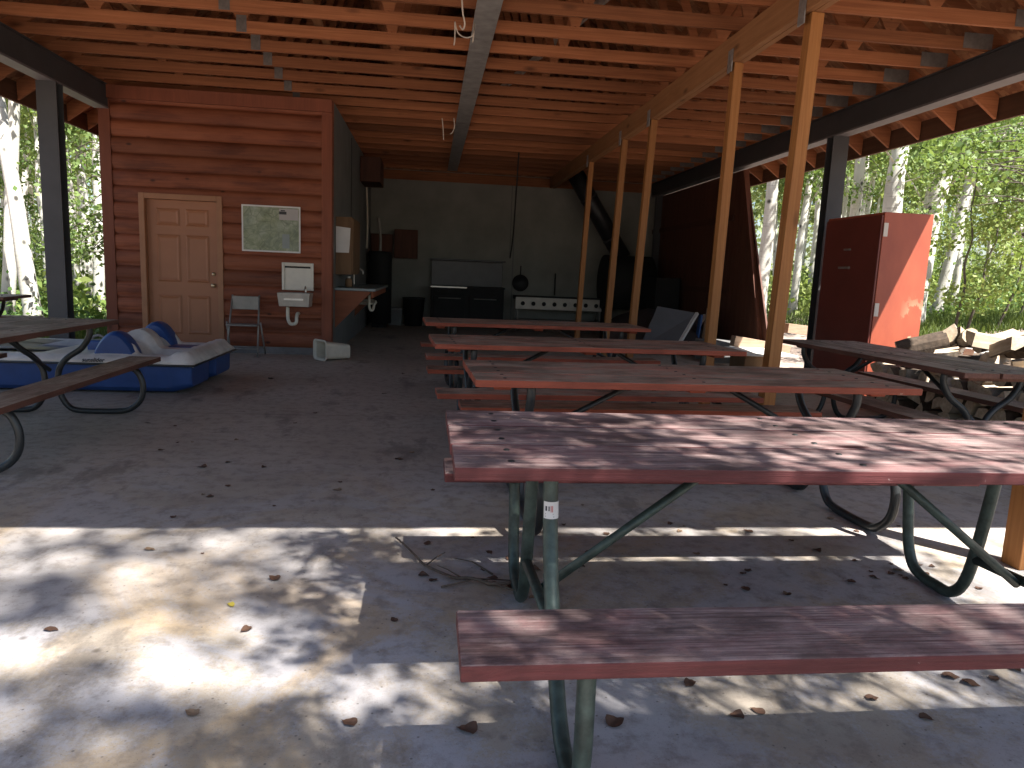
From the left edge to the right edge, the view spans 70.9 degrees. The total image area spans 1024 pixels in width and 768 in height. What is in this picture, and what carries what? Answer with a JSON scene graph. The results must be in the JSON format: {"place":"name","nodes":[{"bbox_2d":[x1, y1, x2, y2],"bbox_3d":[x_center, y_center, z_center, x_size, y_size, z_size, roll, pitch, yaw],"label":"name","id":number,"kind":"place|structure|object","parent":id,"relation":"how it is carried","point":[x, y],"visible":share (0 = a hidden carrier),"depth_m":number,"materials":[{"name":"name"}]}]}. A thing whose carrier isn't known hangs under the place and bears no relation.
{"place":"outdoors","nodes":[
{"label":"outdoors","id":0,"kind":"place"},
{"bbox_2d":[388,307,402,325],"bbox_3d":[-2.738,-1.589,16.883,0.320,0.400,0.370,1,9,-7],"label":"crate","id":1,"kind":"object","parent":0,"point":[396,315],"visible":0.74,"depth_m":16.72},
{"bbox_2d":[0,130,1019,275],"label":"sky","id":2,"kind":"structure","parent":0,"point":[758,231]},
{"bbox_2d":[0,323,1023,767],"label":"concrete floor","id":3,"kind":"structure","parent":0,"point":[134,657],"depth_m":2.99,"materials":[{"name":"concrete"}]},
{"bbox_2d":[0,316,160,472],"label":"picnic table","id":4,"kind":"object","parent":3,"relation":"on","point":[14,330],"visible":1,"depth_m":5.30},
{"bbox_2d":[0,317,236,391],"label":"pedal boat","id":5,"kind":"object","parent":3,"relation":"on","point":[180,365],"visible":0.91,"depth_m":6.93,"materials":[{"name":"blue plastic"}]},
{"bbox_2d":[98,84,370,354],"bbox_3d":[-4.482,-2.736,13.361,3.118,3.580,6.760,1,9,-7],"label":"log cabin","id":6,"kind":"object","parent":3,"relation":"on","point":[185,174],"visible":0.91,"depth_m":10.09,"materials":[{"name":"wood"}]},
{"bbox_2d":[146,199,218,342],"bbox_3d":[-4.655,-1.549,10.193,0.954,2.052,0.103,1,9,-7],"label":"door","id":7,"kind":"structure","parent":6,"relation":"in","point":[182,235],"depth_m":10.18,"materials":[{"name":"beige paint"}]},
{"bbox_2d":[241,204,300,252],"bbox_3d":[-3.404,-2.192,10.162,0.805,0.645,0.021,1,9,-7],"label":"map poster","id":8,"kind":"object","parent":6,"relation":"attached to","point":[266,228],"visible":1,"depth_m":10.16,"materials":[{"name":"green paper"}]},
{"bbox_2d":[277,262,313,325],"bbox_3d":[-3.063,-1.267,10.182,0.449,0.890,0.339,1,9,-7],"label":"wall sink","id":9,"kind":"object","parent":6,"relation":"attached to","point":[297,276],"depth_m":10.26,"materials":[{"name":"beige ceramic"}]},
{"bbox_2d":[335,216,359,274],"bbox_3d":[-2.544,-2.129,11.166,0.254,0.840,1.050,1,9,-7],"label":"plywood cupboard","id":10,"kind":"object","parent":6,"relation":"attached to","point":[348,263],"visible":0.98,"depth_m":10.70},
{"bbox_2d":[336,226,350,252],"bbox_3d":[-2.496,-2.136,10.630,0.210,0.380,0.004,1,9,-7],"label":"paper sheet","id":11,"kind":"object","parent":10,"relation":"attached to","point":[342,239],"visible":1,"depth_m":10.63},
{"bbox_2d":[335,269,387,326],"bbox_3d":[-2.520,-1.522,12.298,0.597,0.904,3.220,1,9,-7],"label":"sink counter","id":12,"kind":"object","parent":6,"relation":"attached to","point":[356,297],"visible":0.89,"depth_m":10.77,"materials":[{"name":"brown laminate"}]},
{"bbox_2d":[360,156,383,187],"bbox_3d":[-2.797,-4.236,14.398,0.385,0.470,1.000,1,9,-7],"label":"ceiling box","id":13,"kind":"object","parent":6,"relation":"attached to","point":[371,171],"visible":1,"depth_m":13.92,"materials":[{"name":"brown wood"}]},
{"bbox_2d":[226,295,265,356],"bbox_3d":[-3.745,-0.821,10.063,0.507,0.839,0.371,1,9,-7],"label":"folding chair","id":14,"kind":"object","parent":3,"relation":"on","point":[246,302],"visible":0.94,"depth_m":10.08,"materials":[{"name":"grey metal"}]},
{"bbox_2d":[313,339,349,360],"bbox_3d":[-2.512,-0.485,10.067,0.413,0.293,0.353,-6,12,-44],"label":"wastebasket","id":15,"kind":"object","parent":3,"relation":"on","point":[323,350],"visible":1,"depth_m":10.03,"materials":[{"name":"beige plastic"}]},
{"bbox_2d":[367,217,391,327],"bbox_3d":[-2.927,-2.467,15.934,0.520,2.404,0.520,1,9,-7],"label":"water heater","id":16,"kind":"object","parent":3,"relation":"on","point":[380,267],"visible":0.99,"depth_m":15.79,"materials":[{"name":"black metal"}]},
{"bbox_2d":[402,297,424,325],"bbox_3d":[-2.311,-1.700,16.868,0.530,0.660,0.530,1,9,-7],"label":"trash bin","id":17,"kind":"object","parent":3,"relation":"on","point":[413,310],"visible":1,"depth_m":16.69,"materials":[{"name":"black plastic"}]},
{"bbox_2d":[395,537,514,589],"bbox_3d":[-0.289,0.783,3.116,0.816,0.039,0.223,9,11,35],"label":"fallen twig","id":18,"kind":"object","parent":3,"relation":"on","point":[500,584],"visible":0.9,"depth_m":3.00,"materials":[{"name":"wood"}]},
{"bbox_2d":[430,258,505,319],"bbox_3d":[-1.050,-2.177,16.870,1.760,1.465,0.732,1,9,-7],"label":"range oven","id":19,"kind":"object","parent":3,"relation":"on","point":[459,296],"visible":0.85,"depth_m":16.69,"materials":[{"name":"black metal"}]},
{"bbox_2d":[457,721,479,733],"bbox_3d":[-0.121,0.970,2.032,0.059,0.016,0.052,-3,10,-32],"label":"dead leaf","id":20,"kind":"object","parent":3,"relation":"on","point":[471,727],"visible":1,"depth_m":2.04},
{"bbox_2d":[0,0,1023,569],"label":"shelter","id":21,"kind":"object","parent":3,"relation":"on","point":[658,98],"visible":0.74,"depth_m":8.51,"materials":[{"name":"wood"}]},
{"bbox_2d":[370,168,654,324],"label":"back wall","id":22,"kind":"structure","parent":3,"relation":"on","point":[453,215],"depth_m":17.14,"materials":[{"name":"grey paint"}]},
{"bbox_2d":[371,233,392,257],"bbox_3d":[-3.037,-3.229,16.780,0.504,0.539,0.214,1,9,-7],"label":"wall box","id":23,"kind":"object","parent":22,"relation":"attached to","point":[387,242],"visible":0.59,"depth_m":16.67,"materials":[{"name":"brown wood"}]},
{"bbox_2d":[372,235,390,251],"bbox_3d":[-3.026,-3.213,16.682,0.444,0.479,0.014,1,9,-7],"label":"box door","id":24,"kind":"structure","parent":23,"relation":"in","point":[386,239],"depth_m":16.67,"materials":[{"name":"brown wood"}]},
{"bbox_2d":[394,229,417,258],"bbox_3d":[-2.482,-3.277,16.836,0.541,0.660,0.214,1,9,-7],"label":"wall box","id":25,"kind":"object","parent":22,"relation":"attached to","point":[405,243],"visible":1,"depth_m":16.73,"materials":[{"name":"brown wood"}]},
{"bbox_2d":[395,230,416,256],"bbox_3d":[-2.470,-3.262,16.738,0.481,0.600,0.014,1,9,-7],"label":"box door","id":26,"kind":"structure","parent":25,"relation":"in","point":[405,243],"depth_m":16.73,"materials":[{"name":"brown wood"}]},
{"bbox_2d":[512,266,528,290],"bbox_3d":[0.203,-2.542,17.334,0.400,0.610,0.050,1,9,-7],"label":"frying pan","id":27,"kind":"object","parent":22,"relation":"hanging from","point":[520,282],"visible":1,"depth_m":17.36,"materials":[{"name":"metal"}]},
{"bbox_2d":[420,317,660,390],"bbox_3d":[0.231,-0.309,8.076,2.452,0.766,1.500,1,9,-10],"label":"picnic table","id":28,"kind":"object","parent":3,"relation":"on","point":[452,324],"visible":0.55,"depth_m":7.64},
{"bbox_2d":[513,295,600,332],"bbox_3d":[1.083,-1.681,17.211,2.100,0.800,0.693,1,9,-7],"label":"long griddle","id":29,"kind":"object","parent":3,"relation":"on","point":[547,302],"visible":0.88,"depth_m":16.89,"materials":[{"name":"metal"}]},
{"bbox_2d":[426,334,763,409],"bbox_3d":[0.558,0.037,5.896,2.444,0.766,1.500,1,9,-10],"label":"picnic table","id":30,"kind":"object","parent":3,"relation":"on","point":[543,345],"visible":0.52,"depth_m":5.46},
{"bbox_2d":[605,714,623,726],"bbox_3d":[0.298,0.979,2.090,0.061,0.017,0.054,3,9,3],"label":"dead leaf","id":31,"kind":"object","parent":3,"relation":"on","point":[612,721],"visible":1,"depth_m":2.10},
{"bbox_2d":[597,255,656,332],"bbox_3d":[2.648,-2.075,16.835,1.100,1.820,1.240,1,9,-7],"label":"barrel smoker","id":32,"kind":"object","parent":3,"relation":"on","point":[624,274],"visible":0.52,"depth_m":16.33,"materials":[{"name":"black metal"}]},
{"bbox_2d":[569,170,629,255],"bbox_3d":[1.896,-4.027,16.494,1.778,2.397,0.424,1,9,-7],"label":"flue pipe","id":33,"kind":"object","parent":32,"relation":"attached to","point":[602,222],"visible":0.56,"depth_m":16.37,"materials":[{"name":"metal"}]},
{"bbox_2d":[599,308,702,340],"bbox_3d":[2.616,-0.987,13.068,2.098,0.760,1.046,3,9,7],"label":"dark tarp","id":34,"kind":"object","parent":3,"relation":"on","point":[644,317],"visible":0.13,"depth_m":12.96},
{"bbox_2d":[639,277,679,309],"bbox_3d":[3.223,-1.662,15.845,0.530,1.350,1.100,1,9,-7],"label":"dark locker","id":35,"kind":"object","parent":3,"relation":"on","point":[659,292],"visible":0.38,"depth_m":15.28,"materials":[{"name":"black metal"}]},
{"bbox_2d":[643,306,698,340],"bbox_3d":[2.754,-0.988,12.536,1.115,0.705,0.363,1,9,-7],"label":"folded tabletop","id":36,"kind":"object","parent":3,"relation":"on","point":[669,324],"visible":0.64,"depth_m":12.56,"materials":[{"name":"plastic"}]},
{"bbox_2d":[458,360,922,535],"bbox_3d":[0.951,0.311,4.200,2.445,0.766,1.482,1,9,-8],"label":"picnic table","id":37,"kind":"object","parent":3,"relation":"on","point":[532,376],"visible":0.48,"depth_m":4.05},
{"bbox_2d":[652,170,766,340],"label":"plank wall","id":38,"kind":"structure","parent":3,"relation":"on","point":[687,228],"depth_m":13.77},
{"bbox_2d":[694,338,733,362],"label":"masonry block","id":39,"kind":"structure","parent":3,"relation":"on","point":[724,343],"depth_m":11.69,"materials":[{"name":"concrete"}]},
{"bbox_2d":[443,410,1023,767],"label":"picnic table","id":40,"kind":"object","parent":3,"relation":"on","point":[553,643],"visible":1,"depth_m":2.02,"materials":[{"name":"red wood"}]},
{"bbox_2d":[729,356,762,366],"bbox_3d":[3.718,-0.351,11.040,0.550,0.245,0.550,1,9,-7],"label":"panel crate","id":41,"kind":"object","parent":3,"relation":"on","point":[751,361],"visible":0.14,"depth_m":10.76,"materials":[{"name":"brown wood"}]},
{"bbox_2d":[728,347,798,357],"bbox_3d":[3.732,-0.493,10.993,0.951,0.078,0.800,-1,9,-19],"label":"loose panel","id":42,"kind":"object","parent":41,"relation":"on","point":[751,351],"visible":0.36,"depth_m":10.91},
{"bbox_2d":[812,212,933,395],"bbox_3d":[4.352,-0.953,8.833,0.645,2.150,1.180,1,9,-7],"label":"storage cabinet","id":43,"kind":"object","parent":3,"relation":"on","point":[873,276],"visible":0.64,"depth_m":8.31,"materials":[{"name":"metal"}]},
{"bbox_2d":[758,339,1023,420],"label":"picnic table","id":44,"kind":"object","parent":3,"relation":"on","point":[944,366],"visible":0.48,"depth_m":5.59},
{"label":"firewood log","id":45,"kind":"object","parent":3,"relation":"on","visible":0},
{"bbox_2d":[965,401,992,415],"bbox_3d":[4.360,0.235,6.568,0.412,0.220,0.106,4,19,-4],"label":"firewood log","id":46,"kind":"object","parent":45,"relation":"on","point":[971,407],"visible":0.15,"depth_m":6.51,"materials":[{"name":"brown wood"}]},
{"bbox_2d":[967,381,1010,391],"bbox_3d":[4.408,0.076,6.478,0.476,0.146,0.291,0,24,-4],"label":"firewood log","id":47,"kind":"object","parent":46,"relation":"on","point":[972,386],"visible":0.09,"depth_m":6.47,"materials":[{"name":"brown wood"}]},
{"bbox_2d":[0,258,1023,367],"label":"ground","id":48,"kind":"structure","parent":0,"point":[793,362],"depth_m":15.40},
{"bbox_2d":[0,100,19,314],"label":"aspen tree","id":49,"kind":"object","parent":48,"relation":"on","point":[9,279],"visible":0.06,"depth_m":13.69,"materials":[{"name":"white plant"}]},
{"bbox_2d":[0,152,41,271],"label":"aspen sapling","id":50,"kind":"object","parent":48,"relation":"on","point":[28,195],"visible":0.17,"depth_m":18.80,"materials":[{"name":"green plant"}]},
{"bbox_2d":[0,294,42,317],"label":"picnic table","id":51,"kind":"object","parent":48,"relation":"on","point":[4,298],"visible":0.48,"depth_m":9.59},
{"bbox_2d":[0,96,43,316],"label":"aspen tree","id":52,"kind":"object","parent":48,"relation":"on","point":[26,274],"visible":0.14,"depth_m":12.74,"materials":[{"name":"white plant"}]},
{"bbox_2d":[20,119,33,213],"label":"aspen tree","id":53,"kind":"object","parent":48,"relation":"on","point":[24,188],"depth_m":29.08,"materials":[{"name":"white plant"}]},
{"bbox_2d":[0,174,91,298],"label":"aspen sapling","id":54,"kind":"object","parent":48,"relation":"on","point":[32,233],"visible":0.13,"depth_m":17.15,"materials":[{"name":"green plant"}]},
{"bbox_2d":[5,98,92,297],"bbox_3d":[-11.347,-7.340,17.750,4.774,11.472,4.062,5,9,18],"label":"aspen tree","id":55,"kind":"object","parent":48,"relation":"on","point":[25,114],"visible":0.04,"depth_m":17.91,"materials":[{"name":"white plant"}]},
{"bbox_2d":[19,106,91,292],"bbox_3d":[-11.102,-6.551,16.889,2.944,10.098,3.416,5,9,19],"label":"aspen tree","id":56,"kind":"object","parent":48,"relation":"on","point":[35,145],"visible":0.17,"depth_m":17.00,"materials":[{"name":"white plant"}]},
{"bbox_2d":[12,125,103,276],"bbox_3d":[-7.651,-5.240,12.847,2.166,9.303,3.716,-2,10,-29],"label":"aspen tree","id":57,"kind":"object","parent":48,"relation":"on","point":[84,251],"visible":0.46,"depth_m":12.68,"materials":[{"name":"green plant"}]},
{"bbox_2d":[30,111,104,311],"bbox_3d":[-8.486,-7.003,15.343,3.511,11.857,3.971,5,9,19],"label":"aspen tree","id":58,"kind":"object","parent":48,"relation":"on","point":[99,280],"visible":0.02,"depth_m":15.74,"materials":[{"name":"white plant"}]},
{"bbox_2d":[74,135,92,295],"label":"aspen tree","id":59,"kind":"object","parent":48,"relation":"on","point":[89,266],"visible":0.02,"depth_m":18.31,"materials":[{"name":"white plant"}]},
{"bbox_2d":[0,241,1023,318],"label":"undergrowth","id":60,"kind":"object","parent":48,"relation":"on","point":[804,294],"visible":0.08,"depth_m":24.72,"materials":[{"name":"green plant"}]},
{"bbox_2d":[0,263,1023,335],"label":"shrub cover","id":61,"kind":"object","parent":48,"relation":"on","point":[77,309],"visible":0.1,"depth_m":14.35,"materials":[{"name":"green plant"}]},
{"bbox_2d":[0,126,1023,267],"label":"wood","id":62,"kind":"object","parent":48,"relation":"on","point":[811,228],"visible":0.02,"depth_m":57.12,"materials":[{"name":"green plant"}]},
{"bbox_2d":[11,295,1023,338],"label":"grass","id":63,"kind":"structure","parent":48,"relation":"on","point":[980,323],"depth_m":18.36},
{"bbox_2d":[730,335,790,353],"bbox_3d":[3.978,-0.614,11.512,1.015,0.305,0.140,0,9,-12],"label":"timber","id":64,"kind":"object","parent":48,"relation":"on","point":[737,341],"visible":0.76,"depth_m":11.40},
{"bbox_2d":[759,180,778,314],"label":"aspen tree","id":65,"kind":"object","parent":48,"relation":"on","point":[767,236],"visible":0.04,"depth_m":19.33,"materials":[{"name":"white plant"}]},
{"bbox_2d":[752,184,802,226],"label":"aspen tree","id":66,"kind":"object","parent":48,"relation":"on","point":[762,207],"visible":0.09,"depth_m":38.89,"materials":[{"name":"green plant"}]},
{"bbox_2d":[751,173,823,273],"bbox_3d":[10.624,-10.226,28.644,4.598,14.462,4.139,-2,8,-6],"label":"aspen tree","id":67,"kind":"object","parent":48,"relation":"on","point":[763,196],"visible":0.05,"depth_m":28.94,"materials":[{"name":"white plant"}]},
{"bbox_2d":[784,323,807,334],"bbox_3d":[4.901,-0.937,12.331,0.588,0.207,0.120,-2,10,-27],"label":"timber","id":68,"kind":"object","parent":48,"relation":"on","point":[796,329],"visible":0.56,"depth_m":12.22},
{"bbox_2d":[798,188,814,268],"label":"aspen tree","id":69,"kind":"object","parent":48,"relation":"on","point":[810,219],"visible":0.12,"depth_m":45.18,"materials":[{"name":"white plant"}]},
{"bbox_2d":[808,168,823,286],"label":"aspen tree","id":70,"kind":"object","parent":48,"relation":"on","point":[815,231],"visible":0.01,"depth_m":33.86,"materials":[{"name":"white plant"}]},
{"bbox_2d":[763,161,880,316],"bbox_3d":[10.100,-8.787,23.122,4.611,13.781,3.987,-1,9,-24],"label":"aspen tree","id":71,"kind":"object","parent":48,"relation":"on","point":[810,176],"visible":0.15,"depth_m":23.72,"materials":[{"name":"white plant"}]},
{"bbox_2d":[811,152,913,216],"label":"aspen tree","id":72,"kind":"object","parent":48,"relation":"on","point":[856,187],"visible":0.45,"depth_m":20.58,"materials":[{"name":"green plant"}]},
{"bbox_2d":[846,153,889,214],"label":"aspen tree","id":73,"kind":"object","parent":48,"relation":"on","point":[863,206],"visible":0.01,"depth_m":24.70,"materials":[{"name":"white plant"}]},
{"bbox_2d":[842,154,911,217],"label":"aspen tree","id":74,"kind":"object","parent":48,"relation":"on","point":[845,206],"visible":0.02,"depth_m":26.25,"materials":[{"name":"green plant"}]},
{"bbox_2d":[851,161,918,212],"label":"aspen tree","id":75,"kind":"object","parent":48,"relation":"on","point":[879,205],"visible":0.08,"depth_m":38.81,"materials":[{"name":"green plant"}]},
{"bbox_2d":[849,144,931,210],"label":"aspen tree","id":76,"kind":"object","parent":48,"relation":"on","point":[906,189],"visible":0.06,"depth_m":30.02,"materials":[{"name":"green plant"}]},
{"bbox_2d":[864,144,935,214],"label":"aspen tree","id":77,"kind":"object","parent":48,"relation":"on","point":[868,208],"visible":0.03,"depth_m":26.07,"materials":[{"name":"white plant"}]},
{"bbox_2d":[857,129,987,212],"bbox_3d":[10.086,-7.112,17.332,3.658,12.461,4.484,9,11,36],"label":"aspen tree","id":78,"kind":"object","parent":48,"relation":"on","point":[892,201],"visible":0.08,"depth_m":17.55,"materials":[{"name":"white plant"}]},
{"bbox_2d":[906,178,973,282],"bbox_3d":[17.316,-5.856,29.227,3.030,5.220,2.768,2,7,-7],"label":"aspen sapling","id":79,"kind":"object","parent":48,"relation":"on","point":[938,260],"visible":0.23,"depth_m":28.71,"materials":[{"name":"green plant"}]},
{"bbox_2d":[881,116,1023,321],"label":"aspen tree","id":80,"kind":"object","parent":48,"relation":"on","point":[932,257],"visible":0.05,"depth_m":18.82,"materials":[{"name":"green plant"}]},
{"bbox_2d":[884,115,1023,233],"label":"aspen tree","id":81,"kind":"object","parent":48,"relation":"on","point":[935,162],"visible":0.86,"depth_m":12.60,"materials":[{"name":"green plant"}]},
{"bbox_2d":[931,125,996,213],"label":"aspen tree","id":82,"kind":"object","parent":48,"relation":"on","point":[958,197],"visible":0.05,"depth_m":35.69,"materials":[{"name":"green plant"}]},
{"bbox_2d":[914,116,1022,305],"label":"aspen tree","id":83,"kind":"object","parent":48,"relation":"on","point":[957,271],"visible":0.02,"depth_m":23.34,"materials":[{"name":"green plant"}]},
{"bbox_2d":[916,145,1023,325],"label":"aspen sapling","id":84,"kind":"object","parent":48,"relation":"on","point":[983,237],"visible":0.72,"depth_m":14.69,"materials":[{"name":"green plant"}]},
{"bbox_2d":[923,148,1023,329],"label":"aspen sapling","id":85,"kind":"object","parent":48,"relation":"on","point":[1004,241],"visible":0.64,"depth_m":14.83,"materials":[{"name":"green plant"}]},
{"bbox_2d":[928,116,1022,313],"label":"aspen tree","id":86,"kind":"object","parent":48,"relation":"on","point":[948,266],"visible":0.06,"depth_m":21.20,"materials":[{"name":"white plant"}]},
{"bbox_2d":[949,147,1023,330],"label":"aspen sapling","id":87,"kind":"object","parent":48,"relation":"on","point":[980,274],"visible":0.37,"depth_m":17.23,"materials":[{"name":"green plant"}]},
{"bbox_2d":[950,181,1023,285],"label":"aspen sapling","id":88,"kind":"object","parent":48,"relation":"on","point":[995,264],"visible":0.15,"depth_m":28.38,"materials":[{"name":"green plant"}]},
{"bbox_2d":[976,191,1023,314],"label":"aspen sapling","id":89,"kind":"object","parent":48,"relation":"on","point":[1015,273],"visible":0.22,"depth_m":19.51,"materials":[{"name":"green plant"}]},
{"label":"firewood log","id":90,"kind":"object","parent":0,"visible":0},
{"bbox_2d":[990,410,1022,420],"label":"firewood log","id":91,"kind":"object","parent":90,"relation":"on","point":[1005,415],"visible":0.26,"depth_m":6.11,"materials":[{"name":"brown wood"}]},
{"bbox_2d":[977,387,1023,405],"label":"firewood log","id":92,"kind":"object","parent":91,"relation":"on","point":[994,391],"visible":0.32,"depth_m":6.22,"materials":[{"name":"brown wood"}]},
{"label":"firewood log","id":93,"kind":"object","parent":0,"visible":0},
{"bbox_2d":[940,397,960,413],"bbox_3d":[4.274,0.202,6.750,0.426,0.175,0.175,2,-23,-7],"label":"firewood log","id":94,"kind":"object","parent":93,"relation":"on","point":[946,406],"visible":0.21,"depth_m":6.72,"materials":[{"name":"brown wood"}]},
{"bbox_2d":[951,379,967,405],"bbox_3d":[4.361,0.064,6.653,0.476,0.146,0.291,2,51,-2],"label":"firewood log","id":95,"kind":"object","parent":94,"relation":"on","point":[959,384],"visible":0.16,"depth_m":6.62,"materials":[{"name":"brown wood"}]},
{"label":"firewood log","id":96,"kind":"object","parent":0,"visible":0},
{"bbox_2d":[899,369,921,379],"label":"firewood log","id":97,"kind":"object","parent":96,"relation":"on","point":[911,373],"visible":0.18,"depth_m":7.31,"materials":[{"name":"brown wood"}]},
{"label":"firewood log","id":98,"kind":"object","parent":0,"visible":0},
{"bbox_2d":[874,364,900,372],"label":"firewood log","id":99,"kind":"object","parent":98,"relation":"on","point":[883,368],"visible":0.21,"depth_m":7.70,"materials":[{"name":"brown wood"}]},
{"bbox_2d":[894,331,950,366],"bbox_3d":[4.321,-0.374,7.556,0.476,0.291,0.146,-13,-15,22],"label":"firewood log","id":100,"kind":"object","parent":99,"relation":"on","point":[931,342],"visible":0.55,"depth_m":7.50,"materials":[{"name":"brown wood"}]},
{"bbox_2d":[943,324,965,353],"bbox_3d":[4.697,-0.470,7.595,0.459,0.158,0.148,22,35,-45],"label":"firewood log","id":101,"kind":"object","parent":100,"relation":"on","point":[951,331],"visible":0.43,"depth_m":7.44,"materials":[{"name":"brown wood"}]},
{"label":"firewood log","id":102,"kind":"object","parent":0,"visible":0},
{"bbox_2d":[979,352,1011,363],"bbox_3d":[4.760,-0.141,6.938,0.476,0.291,0.146,2,-19,-8],"label":"firewood log","id":103,"kind":"object","parent":102,"relation":"on","point":[999,359],"visible":0.12,"depth_m":6.88,"materials":[{"name":"brown wood"}]},
{"bbox_2d":[966,330,1005,348],"bbox_3d":[4.673,-0.407,6.998,0.459,0.158,0.148,10,6,-2],"label":"firewood log","id":104,"kind":"object","parent":103,"relation":"on","point":[979,339],"visible":0.6,"depth_m":6.93,"materials":[{"name":"brown wood"}]},
{"bbox_2d":[971,329,1023,352],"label":"firewood log","id":105,"kind":"object","parent":104,"relation":"on","point":[1009,333],"visible":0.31,"depth_m":7.07,"materials":[{"name":"brown wood"}]},
{"bbox_2d":[988,336,1023,357],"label":"firewood log","id":106,"kind":"object","parent":103,"relation":"on","point":[1007,345],"visible":1,"depth_m":6.55,"materials":[{"name":"brown wood"}]},
{"bbox_2d":[1004,337,1023,358],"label":"firewood log","id":107,"kind":"object","parent":103,"relation":"on","point":[1017,353],"visible":0.33,"depth_m":6.76,"materials":[{"name":"brown wood"}]},
{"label":"firewood log","id":108,"kind":"object","parent":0,"visible":0},
{"bbox_2d":[958,354,980,359],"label":"firewood log","id":109,"kind":"object","parent":108,"relation":"on","point":[974,357],"visible":0.16,"depth_m":7.29,"materials":[{"name":"brown wood"}]},
{"bbox_2d":[934,346,958,356],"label":"firewood log","id":110,"kind":"object","parent":109,"relation":"on","point":[953,351],"visible":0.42,"depth_m":7.09,"materials":[{"name":"brown wood"}]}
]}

